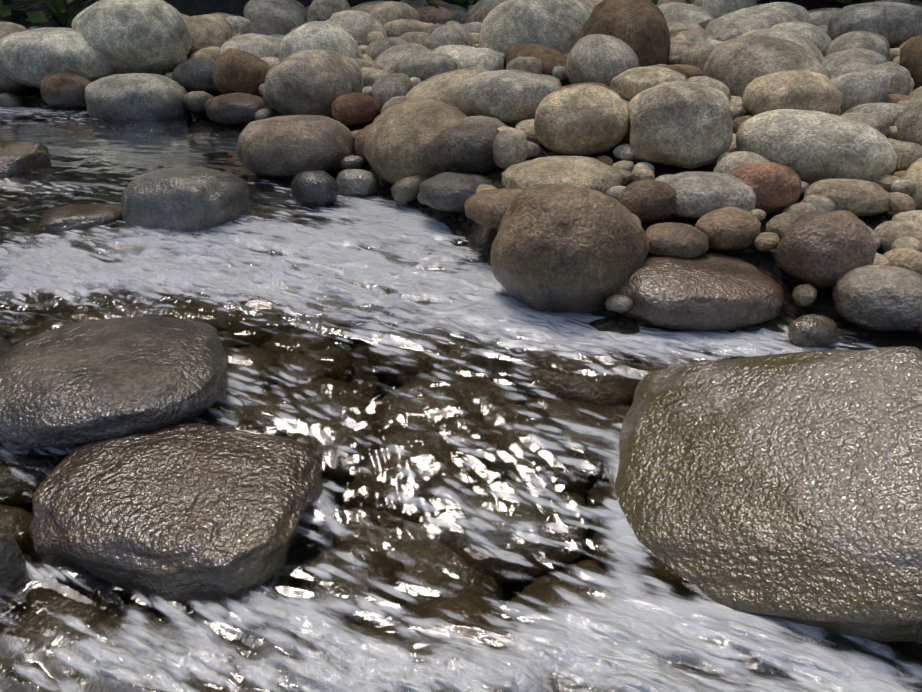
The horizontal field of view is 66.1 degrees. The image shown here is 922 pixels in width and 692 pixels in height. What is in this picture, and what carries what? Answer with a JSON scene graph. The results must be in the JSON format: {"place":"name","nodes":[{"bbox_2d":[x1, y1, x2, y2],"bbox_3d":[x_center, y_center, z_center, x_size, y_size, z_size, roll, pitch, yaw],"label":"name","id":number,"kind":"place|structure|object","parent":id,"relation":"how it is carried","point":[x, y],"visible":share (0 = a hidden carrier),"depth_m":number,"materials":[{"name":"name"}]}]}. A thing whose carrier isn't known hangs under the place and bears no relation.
{"place":"outdoors","nodes":[
{"label":"outdoors","id":0,"kind":"place"},
{"bbox_2d":[0,104,921,691],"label":"creek water","id":1,"kind":"structure","parent":0,"point":[440,400],"depth_m":0.36,"materials":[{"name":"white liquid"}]},
{"bbox_2d":[0,0,921,641],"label":"rocks","id":2,"kind":"object","parent":1,"relation":"in","point":[784,486],"visible":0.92,"depth_m":0.41,"materials":[{"name":"stone"}]},
{"bbox_2d":[0,0,921,349],"bbox_3d":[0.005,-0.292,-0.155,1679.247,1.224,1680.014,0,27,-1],"label":"ground","id":3,"kind":"structure","parent":0,"point":[476,236],"depth_m":0.59,"materials":[{"name":"grey gravel"}]},
{"bbox_2d":[0,0,921,347],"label":"cobble bar","id":4,"kind":"object","parent":3,"relation":"on","point":[730,48],"visible":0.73,"depth_m":0.82,"materials":[{"name":"stone"}]},
{"bbox_2d":[0,0,921,25],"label":"bank bushes","id":5,"kind":"object","parent":3,"relation":"on","point":[61,12],"visible":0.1,"depth_m":1.34,"materials":[{"name":"green plant"}]}
]}

